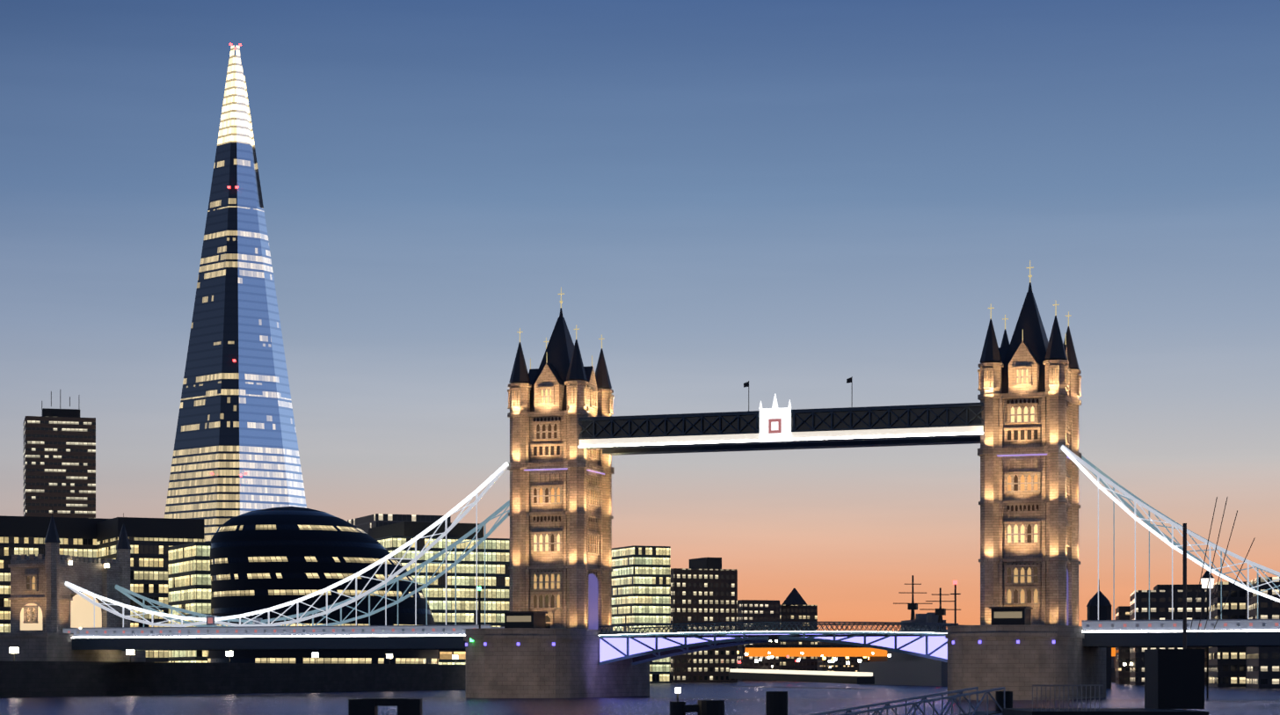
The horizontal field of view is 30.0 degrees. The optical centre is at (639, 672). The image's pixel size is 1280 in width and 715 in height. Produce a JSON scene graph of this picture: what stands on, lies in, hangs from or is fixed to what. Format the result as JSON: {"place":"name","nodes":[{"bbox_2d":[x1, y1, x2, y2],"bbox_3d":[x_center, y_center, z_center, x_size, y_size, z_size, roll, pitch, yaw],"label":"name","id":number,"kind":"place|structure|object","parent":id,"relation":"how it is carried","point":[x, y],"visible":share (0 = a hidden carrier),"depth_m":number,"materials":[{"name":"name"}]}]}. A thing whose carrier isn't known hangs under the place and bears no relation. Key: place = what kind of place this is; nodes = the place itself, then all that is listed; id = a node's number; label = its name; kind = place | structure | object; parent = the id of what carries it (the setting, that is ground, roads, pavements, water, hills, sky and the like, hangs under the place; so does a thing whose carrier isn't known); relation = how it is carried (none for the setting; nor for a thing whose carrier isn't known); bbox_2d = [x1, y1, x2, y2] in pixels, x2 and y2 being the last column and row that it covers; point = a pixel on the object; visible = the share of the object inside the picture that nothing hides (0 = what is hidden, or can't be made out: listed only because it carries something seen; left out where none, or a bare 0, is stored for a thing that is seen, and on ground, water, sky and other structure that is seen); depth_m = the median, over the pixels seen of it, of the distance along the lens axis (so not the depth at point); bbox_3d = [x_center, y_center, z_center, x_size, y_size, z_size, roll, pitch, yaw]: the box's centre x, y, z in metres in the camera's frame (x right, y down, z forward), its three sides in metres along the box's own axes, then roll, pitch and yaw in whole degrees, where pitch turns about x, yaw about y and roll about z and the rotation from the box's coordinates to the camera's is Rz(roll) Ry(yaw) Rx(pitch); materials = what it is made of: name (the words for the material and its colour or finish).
{"place":"outdoors","nodes":[
{"label":"outdoors","id":0,"kind":"place"},
{"bbox_2d":[0,660,1115,697],"bbox_3d":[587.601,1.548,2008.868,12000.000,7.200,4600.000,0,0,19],"label":"river banks","id":1,"kind":"object","parent":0,"point":[19,679],"depth_m":474.69,"materials":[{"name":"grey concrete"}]},
{"bbox_2d":[0,504,145,661],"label":"tower bridge abutments","id":2,"kind":"object","parent":1,"relation":"on","point":[47,605],"visible":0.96,"depth_m":440.87,"materials":[{"name":"grey stone"}]},
{"bbox_2d":[164,43,306,541],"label":"skyscraper","id":3,"kind":"structure","parent":1,"relation":"on","point":[236,451],"depth_m":1139.80,"materials":[{"name":"blue glass"}]},
{"bbox_2d":[207,506,438,664],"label":"city hall","id":4,"kind":"structure","parent":1,"relation":"on","point":[265,558],"depth_m":586.12,"materials":[{"name":"black glass"}]},
{"bbox_2d":[9,647,1133,683],"bbox_3d":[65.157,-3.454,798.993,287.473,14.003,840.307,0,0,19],"label":"riverside lights","id":5,"kind":"object","parent":1,"relation":"on","point":[831,676],"visible":0.48,"depth_m":686.13,"materials":[{"name":"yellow metal"}]},
{"bbox_2d":[0,389,1279,688],"bbox_3d":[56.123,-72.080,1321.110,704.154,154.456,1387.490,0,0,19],"label":"city buildings","id":6,"kind":"structure","parent":1,"relation":"on","point":[169,560],"depth_m":801.00,"materials":[{"name":"grey"}]},
{"bbox_2d":[737,650,869,660],"bbox_3d":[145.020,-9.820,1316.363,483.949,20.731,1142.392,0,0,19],"label":"shore lights","id":7,"kind":"object","parent":1,"relation":"on","point":[833,658],"visible":0.06,"depth_m":1506.94,"materials":[{"name":"white"}]},
{"bbox_2d":[745,644,1115,668],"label":"london bridge","id":8,"kind":"structure","parent":1,"relation":"on","point":[810,650],"depth_m":1191.93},
{"bbox_2d":[0,680,1279,714],"bbox_3d":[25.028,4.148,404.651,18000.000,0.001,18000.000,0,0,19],"label":"river water","id":9,"kind":"structure","parent":0,"point":[743,697],"depth_m":338.35,"materials":[{"name":"blue liquid"}]},
{"bbox_2d":[463,580,1105,699],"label":"bridge piers","id":10,"kind":"structure","parent":9,"relation":"in","point":[526,654],"depth_m":392.01,"materials":[{"name":"grey stone"}]},
{"bbox_2d":[598,621,961,665],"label":"tower bridge bascules","id":11,"kind":"object","parent":10,"relation":"attached to","point":[640,648],"visible":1,"depth_m":400.11,"materials":[{"name":"metal"}]},
{"bbox_2d":[348,496,1255,714],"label":"pier","id":12,"kind":"structure","parent":9,"relation":"in","point":[1173,681],"depth_m":103.45,"materials":[{"name":"black"}]},
{"bbox_2d":[858,574,960,685],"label":"warship","id":13,"kind":"object","parent":9,"relation":"on","point":[898,668],"visible":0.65,"depth_m":803.46,"materials":[{"name":"grey metal"}]},
{"bbox_2d":[0,0,1279,631],"label":"sky","id":14,"kind":"structure","parent":0,"point":[793,200],"materials":[{"name":"blue"}]},
{"bbox_2d":[507,260,1081,630],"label":"bridge towers","id":15,"kind":"structure","parent":0,"point":[562,517],"depth_m":393.93,"materials":[{"name":"beige stone"}]},
{"bbox_2d":[62,444,1279,650],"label":"tower bridge sidespans","id":16,"kind":"object","parent":15,"relation":"attached to","point":[208,633],"visible":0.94,"depth_m":420.43,"materials":[{"name":"white metal"}]},
{"bbox_2d":[578,376,983,455],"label":"tower bridge walkways","id":17,"kind":"structure","parent":15,"relation":"attached to","point":[774,427],"depth_m":398.91,"materials":[{"name":"black metal"}]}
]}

